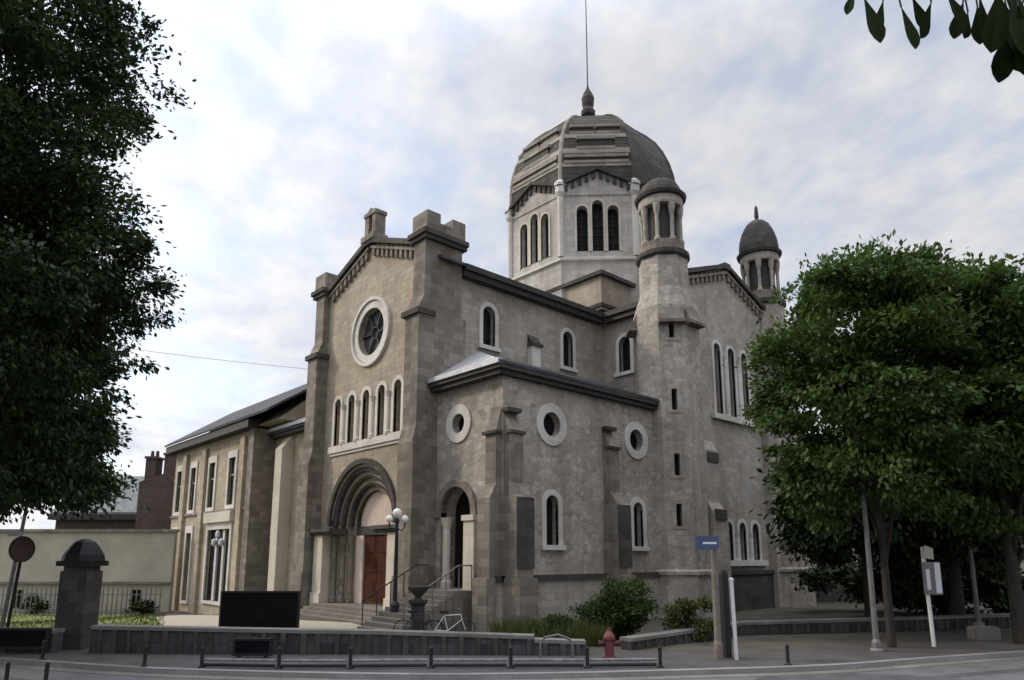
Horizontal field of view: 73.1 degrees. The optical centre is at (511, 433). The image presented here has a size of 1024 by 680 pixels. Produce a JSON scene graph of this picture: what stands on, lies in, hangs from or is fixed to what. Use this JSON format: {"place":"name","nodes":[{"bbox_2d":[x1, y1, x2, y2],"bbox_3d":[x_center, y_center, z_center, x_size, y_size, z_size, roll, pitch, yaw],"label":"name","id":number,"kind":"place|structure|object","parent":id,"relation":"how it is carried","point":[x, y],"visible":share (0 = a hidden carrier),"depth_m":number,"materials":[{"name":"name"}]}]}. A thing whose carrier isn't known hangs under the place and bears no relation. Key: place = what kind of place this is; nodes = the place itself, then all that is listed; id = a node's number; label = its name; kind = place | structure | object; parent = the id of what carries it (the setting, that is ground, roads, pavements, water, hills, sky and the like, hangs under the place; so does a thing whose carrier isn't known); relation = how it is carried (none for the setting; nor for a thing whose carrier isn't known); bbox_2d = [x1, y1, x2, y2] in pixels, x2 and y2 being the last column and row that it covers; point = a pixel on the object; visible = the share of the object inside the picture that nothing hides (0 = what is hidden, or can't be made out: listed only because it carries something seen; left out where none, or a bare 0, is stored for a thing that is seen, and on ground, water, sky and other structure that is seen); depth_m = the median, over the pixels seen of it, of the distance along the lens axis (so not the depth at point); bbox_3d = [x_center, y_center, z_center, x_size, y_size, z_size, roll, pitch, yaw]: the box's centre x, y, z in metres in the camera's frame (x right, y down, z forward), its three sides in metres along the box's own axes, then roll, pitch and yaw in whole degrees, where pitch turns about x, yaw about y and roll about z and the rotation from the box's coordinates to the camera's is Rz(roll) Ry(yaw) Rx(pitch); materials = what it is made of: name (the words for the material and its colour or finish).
{"place":"outdoors","nodes":[
{"label":"outdoors","id":0,"kind":"place"},
{"bbox_2d":[1,602,1011,655],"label":"churchyard ground","id":1,"kind":"structure","parent":0,"point":[821,610],"depth_m":25.21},
{"bbox_2d":[15,593,52,613],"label":"hedge shrub","id":2,"kind":"object","parent":1,"relation":"on","point":[39,606],"visible":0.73,"depth_m":44.11,"materials":[{"name":"green plant"}]},
{"bbox_2d":[0,613,165,627],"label":"lawn","id":3,"kind":"structure","parent":1,"relation":"on","point":[48,618],"depth_m":31.22,"materials":[{"name":"green plant"}]},
{"bbox_2d":[0,506,27,626],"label":"lamp pole","id":4,"kind":"object","parent":3,"relation":"on","point":[8,595],"depth_m":23.90,"materials":[{"name":"grey metal"}]},
{"bbox_2d":[0,586,161,615],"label":"spiked fence","id":5,"kind":"object","parent":3,"relation":"on","point":[101,610],"visible":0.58,"depth_m":43.33,"materials":[{"name":"grey metal"}]},
{"bbox_2d":[0,529,179,611],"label":"boundary wall","id":6,"kind":"structure","parent":1,"relation":"on","point":[143,559],"depth_m":47.38,"materials":[{"name":"paint"}]},
{"bbox_2d":[47,476,143,528],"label":"house","id":7,"kind":"structure","parent":1,"relation":"on","point":[125,515],"depth_m":63.52,"materials":[{"name":"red brick"}]},
{"bbox_2d":[117,599,160,614],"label":"hedge shrub","id":8,"kind":"object","parent":1,"relation":"on","point":[142,607],"visible":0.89,"depth_m":43.09,"materials":[{"name":"green plant"}]},
{"bbox_2d":[135,451,176,528],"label":"brick house","id":9,"kind":"structure","parent":1,"relation":"on","point":[158,485],"depth_m":60.02,"materials":[{"name":"brown brick"}]},
{"bbox_2d":[165,384,306,614],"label":"parsonage","id":10,"kind":"structure","parent":1,"relation":"on","point":[220,517],"depth_m":44.19,"materials":[{"name":"stone"}]},
{"bbox_2d":[173,465,182,515],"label":"upper window","id":11,"kind":"structure","parent":10,"relation":"in","point":[179,468],"depth_m":51.44,"materials":[{"name":"stone"}]},
{"bbox_2d":[179,526,193,603],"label":"lower window","id":12,"kind":"structure","parent":10,"relation":"in","point":[188,529],"depth_m":48.02,"materials":[{"name":"stone"}]},
{"bbox_2d":[187,461,198,513],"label":"upper window","id":13,"kind":"structure","parent":10,"relation":"in","point":[195,464],"depth_m":49.15,"materials":[{"name":"stone"}]},
{"bbox_2d":[205,455,217,511],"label":"upper window","id":14,"kind":"structure","parent":10,"relation":"in","point":[213,459],"depth_m":46.48,"materials":[{"name":"stone"}]},
{"bbox_2d":[201,521,232,605],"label":"lower window","id":15,"kind":"structure","parent":10,"relation":"in","point":[221,540],"depth_m":44.13,"materials":[{"name":"stone"}]},
{"bbox_2d":[224,449,238,508],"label":"upper window","id":16,"kind":"structure","parent":10,"relation":"in","point":[235,453],"depth_m":43.94,"materials":[{"name":"stone"}]},
{"bbox_2d":[156,615,360,628],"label":"path","id":17,"kind":"structure","parent":1,"relation":"on","point":[191,620],"depth_m":29.12,"materials":[{"name":"beige concrete"}]},
{"bbox_2d":[218,591,300,627],"bbox_3d":[-9.647,6.888,26.407,3.040,1.690,0.130,0,-10,0],"label":"notice board","id":18,"kind":"object","parent":17,"relation":"on","point":[276,609],"visible":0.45,"depth_m":26.40,"materials":[{"name":"black metal"}]},
{"bbox_2d":[386,508,408,612],"bbox_3d":[-4.527,5.307,26.886,0.843,4.770,0.548,5,-11,-24],"label":"lamp post","id":19,"kind":"object","parent":1,"relation":"on","point":[395,604],"visible":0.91,"depth_m":26.95,"materials":[{"name":"black metal"}]},
{"bbox_2d":[393,608,442,629],"bbox_3d":[-3.198,6.508,23.524,1.734,1.036,0.552,-1,-10,7],"label":"bicycle","id":20,"kind":"object","parent":1,"relation":"on","point":[425,623],"visible":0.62,"depth_m":23.55,"materials":[{"name":"black metal"}]},
{"bbox_2d":[407,585,429,629],"bbox_3d":[-3.298,6.292,24.171,0.780,1.880,0.800,9,-14,-42],"label":"stone urn","id":21,"kind":"object","parent":1,"relation":"on","point":[417,603],"visible":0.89,"depth_m":24.00,"materials":[{"name":"grey stone"}]},
{"bbox_2d":[424,609,475,631],"bbox_3d":[-2.098,6.490,23.425,1.734,1.036,0.552,2,-10,-10],"label":"bicycle","id":22,"kind":"object","parent":1,"relation":"on","point":[457,623],"visible":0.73,"depth_m":23.42,"materials":[{"name":"white metal"}]},
{"bbox_2d":[267,0,816,631],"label":"church","id":23,"kind":"structure","parent":1,"relation":"on","point":[551,424],"depth_m":33.99,"materials":[{"name":"stone"}]},
{"bbox_2d":[331,395,343,446],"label":"gallery window","id":24,"kind":"structure","parent":23,"relation":"in","point":[338,397],"depth_m":36.14,"materials":[{"name":"stone"}]},
{"bbox_2d":[345,391,356,442],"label":"gallery window","id":25,"kind":"structure","parent":23,"relation":"in","point":[348,416],"depth_m":35.12,"materials":[{"name":"stone"}]},
{"bbox_2d":[359,386,371,439],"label":"gallery window","id":26,"kind":"structure","parent":23,"relation":"in","point":[368,388],"depth_m":34.07,"materials":[{"name":"stone"}]},
{"bbox_2d":[363,535,377,602],"bbox_3d":[-6.907,6.598,33.769,0.130,3.200,1.130,9,-14,-42],"label":"door leaf","id":27,"kind":"structure","parent":23,"relation":"in","point":[371,541],"depth_m":33.69,"materials":[{"name":"red wood"}]},
{"bbox_2d":[351,296,390,366],"bbox_3d":[-6.944,-5.069,34.589,0.520,3.560,3.560,9,-14,-42],"label":"rose window","id":28,"kind":"structure","parent":23,"relation":"in","point":[377,332],"depth_m":34.77,"materials":[{"name":"stone"}]},
{"bbox_2d":[374,381,387,435],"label":"gallery window","id":29,"kind":"structure","parent":23,"relation":"in","point":[377,408],"depth_m":33.08,"materials":[{"name":"stone"}]},
{"bbox_2d":[376,535,386,602],"bbox_3d":[-6.115,6.447,32.922,0.130,3.200,1.130,9,-14,-42],"label":"door leaf","id":30,"kind":"structure","parent":23,"relation":"in","point":[382,539],"depth_m":32.98,"materials":[{"name":"red wood"}]},
{"bbox_2d":[390,375,403,432],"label":"gallery window","id":31,"kind":"structure","parent":23,"relation":"in","point":[398,377],"depth_m":32.04,"materials":[{"name":"stone"}]},
{"bbox_2d":[446,404,470,442],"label":"round window","id":32,"kind":"structure","parent":23,"relation":"in","point":[465,422],"depth_m":29.06,"materials":[{"name":"stone"}]},
{"bbox_2d":[454,491,469,587],"bbox_3d":[-1.702,4.320,28.846,0.060,4.200,2.200,9,-14,-42],"label":"side door","id":33,"kind":"structure","parent":23,"relation":"in","point":[463,505],"depth_m":29.34,"materials":[{"name":"brown wood"}]},
{"bbox_2d":[478,302,500,352],"bbox_3d":[-1.200,-5.170,33.504,1.380,2.420,0.520,9,-14,-42],"label":"clerestory window","id":34,"kind":"structure","parent":23,"relation":"in","point":[484,316],"depth_m":33.61,"materials":[{"name":"stone"}]},
{"bbox_2d":[519,222,529,269],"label":"drum window","id":35,"kind":"structure","parent":23,"relation":"in","point":[525,223],"depth_m":44.57,"materials":[{"name":"stone"}]},
{"bbox_2d":[529,212,539,264],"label":"drum window","id":36,"kind":"structure","parent":23,"relation":"in","point":[537,220],"depth_m":43.99,"materials":[{"name":"stone"}]},
{"bbox_2d":[539,212,550,260],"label":"drum window","id":37,"kind":"structure","parent":23,"relation":"in","point":[548,225],"depth_m":43.22,"materials":[{"name":"stone"}]},
{"bbox_2d":[536,403,566,445],"bbox_3d":[1.535,-0.353,28.956,1.800,1.800,0.430,9,-14,-42],"label":"round window","id":38,"kind":"structure","parent":23,"relation":"in","point":[544,423],"depth_m":28.95,"materials":[{"name":"stone"}]},
{"bbox_2d":[540,489,565,549],"bbox_3d":[1.551,3.518,28.220,1.360,2.460,0.520,9,-14,-42],"label":"arched window","id":39,"kind":"structure","parent":23,"relation":"in","point":[546,503],"depth_m":28.30,"materials":[{"name":"stone"}]},
{"bbox_2d":[559,327,578,372],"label":"clerestory window","id":40,"kind":"structure","parent":23,"relation":"in","point":[564,352],"depth_m":37.35,"materials":[{"name":"stone"}]},
{"bbox_2d":[574,204,590,250],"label":"drum window","id":41,"kind":"structure","parent":23,"relation":"in","point":[582,236],"depth_m":42.29,"materials":[{"name":"stone"}]},
{"bbox_2d":[590,198,605,250],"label":"drum window","id":42,"kind":"structure","parent":23,"relation":"in","point":[597,221],"depth_m":42.27,"materials":[{"name":"stone"}]},
{"bbox_2d":[605,203,621,250],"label":"drum window","id":43,"kind":"structure","parent":23,"relation":"in","point":[611,216],"depth_m":42.21,"materials":[{"name":"stone"}]},
{"bbox_2d":[614,333,634,377],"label":"clerestory window","id":44,"kind":"structure","parent":23,"relation":"in","point":[628,345],"depth_m":38.22,"materials":[{"name":"stone"}]},
{"bbox_2d":[624,421,647,458],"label":"round window","id":45,"kind":"structure","parent":23,"relation":"in","point":[630,440],"depth_m":32.74,"materials":[{"name":"stone"}]},
{"bbox_2d":[630,497,649,550],"bbox_3d":[5.758,4.197,32.035,1.360,2.460,0.520,9,-14,-42],"label":"arched window","id":46,"kind":"structure","parent":23,"relation":"in","point":[635,547],"depth_m":32.13,"materials":[{"name":"stone"}]},
{"bbox_2d":[711,340,725,414],"bbox_3d":[11.212,-3.087,37.736,1.080,4.200,0.170,9,-14,-42],"label":"tall window","id":47,"kind":"structure","parent":23,"relation":"in","point":[716,342],"depth_m":37.72,"materials":[{"name":"stone"}]},
{"bbox_2d":[728,518,735,559],"bbox_3d":[11.396,5.558,36.370,1.100,2.200,0.170,9,-14,-42],"label":"window frame","id":48,"kind":"structure","parent":23,"relation":"in","point":[730,521],"depth_m":36.59,"materials":[{"name":"stone"}]},
{"bbox_2d":[725,345,739,417],"bbox_3d":[12.279,-2.915,38.703,1.080,4.200,0.170,9,-14,-42],"label":"tall window","id":49,"kind":"structure","parent":23,"relation":"in","point":[736,401],"depth_m":38.79,"materials":[{"name":"stone"}]},
{"bbox_2d":[737,519,749,559],"bbox_3d":[12.426,5.724,37.304,1.100,2.200,0.170,9,-14,-42],"label":"window frame","id":50,"kind":"structure","parent":23,"relation":"in","point":[740,521],"depth_m":37.41,"materials":[{"name":"stone"}]},
{"bbox_2d":[738,350,751,420],"bbox_3d":[13.346,-2.743,39.670,1.080,4.200,0.170,9,-14,-42],"label":"tall window","id":51,"kind":"structure","parent":23,"relation":"in","point":[742,352],"depth_m":39.78,"materials":[{"name":"stone"}]},
{"bbox_2d":[750,520,762,559],"bbox_3d":[13.456,5.890,38.237,1.100,2.200,0.170,9,-14,-42],"label":"window frame","id":52,"kind":"structure","parent":23,"relation":"in","point":[753,522],"depth_m":38.36,"materials":[{"name":"stone"}]},
{"bbox_2d":[481,613,614,646],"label":"tall grass","id":53,"kind":"structure","parent":1,"relation":"on","point":[590,635],"depth_m":22.38,"materials":[{"name":"green plant"}]},
{"bbox_2d":[524,612,576,634],"bbox_3d":[1.322,6.642,23.662,1.954,1.048,2.167,-2,-10,10],"label":"green bush","id":54,"kind":"object","parent":1,"relation":"on","point":[552,618],"visible":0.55,"depth_m":23.20,"materials":[{"name":"green plant"}]},
{"bbox_2d":[566,573,666,639],"bbox_3d":[3.597,6.035,24.040,3.060,2.354,3.976,9,-14,-42],"label":"green bush","id":55,"kind":"object","parent":1,"relation":"on","point":[611,604],"visible":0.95,"depth_m":23.36,"materials":[{"name":"green plant"}]},
{"bbox_2d":[660,595,719,641],"bbox_3d":[6.136,6.371,23.848,2.144,1.634,2.395,9,-14,-42],"label":"green bush","id":56,"kind":"object","parent":1,"relation":"on","point":[686,608],"visible":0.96,"depth_m":23.65,"materials":[{"name":"green plant"}]},
{"bbox_2d":[749,427,976,616],"bbox_3d":[15.022,3.562,30.183,9.018,9.761,9.280,9,-14,-42],"label":"chestnut tree","id":57,"kind":"object","parent":1,"relation":"on","point":[821,548],"visible":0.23,"depth_m":28.92,"materials":[{"name":"green plant"}]},
{"bbox_2d":[790,538,1023,615],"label":"dark hedge","id":58,"kind":"object","parent":1,"relation":"on","point":[907,588],"visible":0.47,"depth_m":31.44,"materials":[{"name":"green plant"}]},
{"bbox_2d":[801,437,1023,601],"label":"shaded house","id":59,"kind":"structure","parent":1,"relation":"on","point":[833,595],"depth_m":42.93,"materials":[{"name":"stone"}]},
{"bbox_2d":[832,323,1023,614],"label":"chestnut tree","id":60,"kind":"object","parent":1,"relation":"on","point":[955,588],"visible":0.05,"depth_m":27.09,"materials":[{"name":"green plant"}]},
{"bbox_2d":[0,636,1023,672],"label":"pavement","id":61,"kind":"structure","parent":0,"point":[832,654],"depth_m":19.41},
{"bbox_2d":[6,532,34,626],"bbox_3d":[-15.513,4.987,21.624,0.910,3.764,0.174,0,-10,0],"label":"traffic sign","id":62,"kind":"object","parent":61,"relation":"on","point":[21,549],"visible":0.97,"depth_m":21.77,"materials":[{"name":"black metal"}]},
{"bbox_2d":[0,628,51,653],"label":"bench","id":63,"kind":"object","parent":61,"relation":"on","point":[22,638],"visible":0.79,"depth_m":20.23,"materials":[{"name":"black metal"}]},
{"bbox_2d":[0,627,64,652],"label":"entrance wall","id":64,"kind":"structure","parent":61,"relation":"on","point":[56,641],"depth_m":20.53,"materials":[{"name":"stone"}]},
{"bbox_2d":[38,640,46,659],"bbox_3d":[-12.916,6.011,19.022,0.200,0.630,0.200,9,-14,-42],"label":"kerb post","id":65,"kind":"object","parent":61,"relation":"on","point":[43,650],"visible":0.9,"depth_m":19.00,"materials":[{"name":"black metal"}]},
{"bbox_2d":[54,539,108,649],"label":"gate pillar","id":66,"kind":"structure","parent":61,"relation":"on","point":[82,561],"depth_m":21.41,"materials":[{"name":"stone"}]},
{"bbox_2d":[140,645,147,666],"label":"kerb post","id":67,"kind":"object","parent":61,"relation":"on","point":[145,648],"visible":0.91,"depth_m":17.78,"materials":[{"name":"black metal"}]},
{"bbox_2d":[197,646,205,667],"bbox_3d":[-7.953,5.777,17.713,0.200,0.630,0.200,9,-14,-42],"label":"kerb post","id":68,"kind":"object","parent":61,"relation":"on","point":[202,648],"visible":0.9,"depth_m":17.69,"materials":[{"name":"black metal"}]},
{"bbox_2d":[203,658,275,667],"bbox_3d":[-6.950,5.906,17.592,1.894,0.335,0.080,-1,-10,5],"label":"kerb rail","id":69,"kind":"object","parent":68,"relation":"attached to","point":[224,665],"visible":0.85,"depth_m":17.58,"materials":[{"name":"black metal"}]},
{"bbox_2d":[232,638,273,657],"bbox_3d":[-7.298,6.134,19.431,1.090,0.730,0.130,0,-10,0],"label":"bench","id":70,"kind":"object","parent":61,"relation":"on","point":[253,647],"visible":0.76,"depth_m":19.42,"materials":[{"name":"metal"}]},
{"bbox_2d":[274,647,282,668],"bbox_3d":[-5.909,5.743,17.519,0.200,0.630,0.200,9,-14,-42],"label":"kerb post","id":71,"kind":"object","parent":61,"relation":"on","point":[279,649],"visible":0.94,"depth_m":17.50,"materials":[{"name":"black metal"}]},
{"bbox_2d":[281,659,346,668],"bbox_3d":[-5.023,5.888,17.491,1.652,0.335,0.080,0,-10,0],"label":"kerb rail","id":72,"kind":"object","parent":71,"relation":"attached to","point":[300,665],"visible":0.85,"depth_m":17.48,"materials":[{"name":"black metal"}]},
{"bbox_2d":[89,624,585,655],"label":"street wall","id":73,"kind":"structure","parent":61,"relation":"on","point":[128,639],"depth_m":20.09,"materials":[{"name":"stone"}]},
{"bbox_2d":[427,646,434,668],"bbox_3d":[-2.062,5.759,17.607,0.200,0.630,0.200,9,-14,-42],"label":"kerb post","id":74,"kind":"object","parent":61,"relation":"on","point":[431,658],"visible":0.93,"depth_m":17.58,"materials":[{"name":"black metal"}]},
{"bbox_2d":[352,659,426,668],"bbox_3d":[-3.099,5.896,17.534,1.877,0.335,0.080,0,-10,-3],"label":"kerb rail","id":75,"kind":"object","parent":74,"relation":"attached to","point":[406,665],"visible":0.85,"depth_m":17.52,"materials":[{"name":"black metal"}]},
{"bbox_2d":[433,658,506,667],"bbox_3d":[-1.066,5.905,17.585,1.872,0.335,0.080,0,-10,0],"label":"kerb rail","id":76,"kind":"object","parent":74,"relation":"attached to","point":[455,665],"visible":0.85,"depth_m":17.57,"materials":[{"name":"black metal"}]},
{"bbox_2d":[507,646,514,668],"bbox_3d":[-0.030,5.760,17.615,0.200,0.630,0.200,9,-14,-42],"label":"kerb post","id":77,"kind":"object","parent":61,"relation":"on","point":[510,666],"visible":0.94,"depth_m":17.59,"materials":[{"name":"black metal"}]},
{"bbox_2d":[513,658,583,667],"bbox_3d":[0.926,5.906,17.592,1.794,0.335,0.080,0,-10,0],"label":"kerb rail","id":78,"kind":"object","parent":77,"relation":"attached to","point":[534,665],"visible":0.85,"depth_m":17.58,"materials":[{"name":"black metal"}]},
{"bbox_2d":[539,634,573,657],"bbox_3d":[1.252,6.022,19.445,0.970,0.755,0.070,0,-10,0],"label":"bike hoop","id":79,"kind":"object","parent":61,"relation":"on","point":[554,635],"visible":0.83,"depth_m":19.44,"materials":[{"name":"grey metal"}]},
{"bbox_2d":[598,627,620,657],"bbox_3d":[2.702,5.824,19.176,0.600,0.850,0.395,0,-10,0],"label":"fire hydrant","id":80,"kind":"object","parent":61,"relation":"on","point":[609,643],"visible":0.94,"depth_m":19.08,"materials":[{"name":"red metal"}]},
{"bbox_2d":[657,646,663,667],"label":"kerb post","id":81,"kind":"object","parent":61,"relation":"on","point":[660,665],"visible":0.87,"depth_m":17.69,"materials":[{"name":"black metal"}]},
{"bbox_2d":[589,658,656,667],"bbox_3d":[2.843,5.915,17.642,1.722,0.335,0.080,1,-10,-3],"label":"kerb rail","id":82,"kind":"object","parent":81,"relation":"attached to","point":[609,664],"visible":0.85,"depth_m":17.63,"materials":[{"name":"black metal"}]},
{"bbox_2d":[695,536,723,659],"bbox_3d":[5.520,4.630,19.370,0.677,3.470,0.313,0,-10,0],"label":"street sign","id":83,"kind":"object","parent":61,"relation":"on","point":[710,543],"visible":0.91,"depth_m":19.39,"materials":[{"name":"weathered wood"},{"name":"blue enamel"},{"name":"white enamel"}]},
{"bbox_2d":[718,570,731,657],"bbox_3d":[6.052,5.153,19.599,0.184,2.520,0.184,3,-11,-17],"label":"dark post","id":84,"kind":"object","parent":61,"relation":"on","point":[725,612],"visible":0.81,"depth_m":19.54,"materials":[{"name":"black metal"}]},
{"bbox_2d":[729,578,738,659],"bbox_3d":[6.157,5.183,19.191,0.144,2.321,0.143,9,-14,-42],"label":"white post","id":85,"kind":"object","parent":61,"relation":"on","point":[734,628],"visible":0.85,"depth_m":19.16,"materials":[{"name":"metal"}]},
{"bbox_2d":[784,644,791,665],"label":"kerb post","id":86,"kind":"object","parent":61,"relation":"on","point":[788,663],"visible":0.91,"depth_m":18.04,"materials":[{"name":"black metal"}]},
{"bbox_2d":[620,613,1010,649],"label":"garden wall","id":87,"kind":"structure","parent":61,"relation":"on","point":[799,626],"depth_m":25.59,"materials":[{"name":"stone"}]},
{"bbox_2d":[856,439,883,651],"bbox_3d":[10.984,3.380,21.336,0.380,6.620,0.380,9,-14,-42],"label":"grey pole","id":88,"kind":"object","parent":61,"relation":"on","point":[876,643],"visible":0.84,"depth_m":21.07,"materials":[{"name":"metal"}]},
{"bbox_2d":[722,228,1023,647],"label":"chestnut tree","id":89,"kind":"object","parent":61,"relation":"on","point":[898,299],"visible":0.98,"depth_m":21.52,"materials":[{"name":"green plant"}]},
{"bbox_2d":[920,545,942,646],"bbox_3d":[13.395,5.208,21.987,0.580,3.251,0.195,0,-10,0],"label":"white signpost","id":90,"kind":"object","parent":61,"relation":"on","point":[932,578],"visible":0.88,"depth_m":21.99,"materials":[{"name":"metal"}]},
{"bbox_2d":[898,251,1023,643],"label":"chestnut tree","id":91,"kind":"object","parent":61,"relation":"on","point":[1006,296],"visible":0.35,"depth_m":22.45,"materials":[{"name":"green plant"}]},
{"bbox_2d":[966,626,1000,639],"bbox_3d":[16.225,6.909,23.755,0.900,0.520,0.500,0,-10,0],"label":"stone block","id":92,"kind":"object","parent":61,"relation":"on","point":[983,632],"depth_m":23.54,"materials":[{"name":"grey stone"}]},
{"bbox_2d":[960,480,984,625],"bbox_3d":[17.665,4.090,26.694,0.370,7.100,0.370,-5,-11,24],"label":"grey pole","id":93,"kind":"object","parent":92,"relation":"on","point":[978,622],"visible":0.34,"depth_m":26.31,"materials":[{"name":"metal"}]},
{"bbox_2d":[0,660,1023,679],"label":"road","id":94,"kind":"structure","parent":0,"point":[34,674],"depth_m":17.48,"materials":[{"name":"grey asphalt"}]},
{"bbox_2d":[4,662,10,679],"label":"kerb post","id":95,"kind":"object","parent":94,"relation":"on","point":[7,670],"visible":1,"depth_m":15.84,"materials":[{"name":"black metal"}]},
{"bbox_2d":[0,314,141,524],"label":"plane tree","id":96,"kind":"object","parent":94,"relation":"on","point":[113,374],"visible":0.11,"depth_m":21.34,"materials":[{"name":"green plant"}]},
{"bbox_2d":[0,0,196,523],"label":"plane tree","id":97,"kind":"object","parent":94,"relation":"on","point":[54,277],"visible":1,"depth_m":16.25,"materials":[{"name":"green plant"}]},
{"bbox_2d":[0,650,1023,679],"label":"kerb","id":98,"kind":"structure","parent":94,"relation":"on","point":[462,676],"depth_m":17.23,"materials":[{"name":"concrete"}]},
{"bbox_2d":[0,656,1023,679],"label":"gutter","id":99,"kind":"object","parent":94,"relation":"on","point":[87,671],"visible":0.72,"depth_m":17.24,"materials":[{"name":"concrete"}]},
{"bbox_2d":[0,668,1023,679],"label":"road repair strip","id":100,"kind":"object","parent":94,"relation":"on","point":[961,674],"visible":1,"depth_m":17.31,"materials":[{"name":"asphalt"}]},
{"bbox_2d":[755,674,960,679],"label":"road patch","id":101,"kind":"object","parent":94,"relation":"on","point":[850,677],"visible":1,"depth_m":16.86,"materials":[{"name":"grey asphalt"}]},
{"bbox_2d":[844,0,1023,82],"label":"tree","id":102,"kind":"object","parent":94,"relation":"on","point":[999,27],"visible":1,"depth_m":4.23,"materials":[{"name":"green plant"}]},
{"bbox_2d":[0,0,1023,528],"label":"sky","id":103,"kind":"structure","parent":0,"point":[307,117],"materials":[{"name":"white"}]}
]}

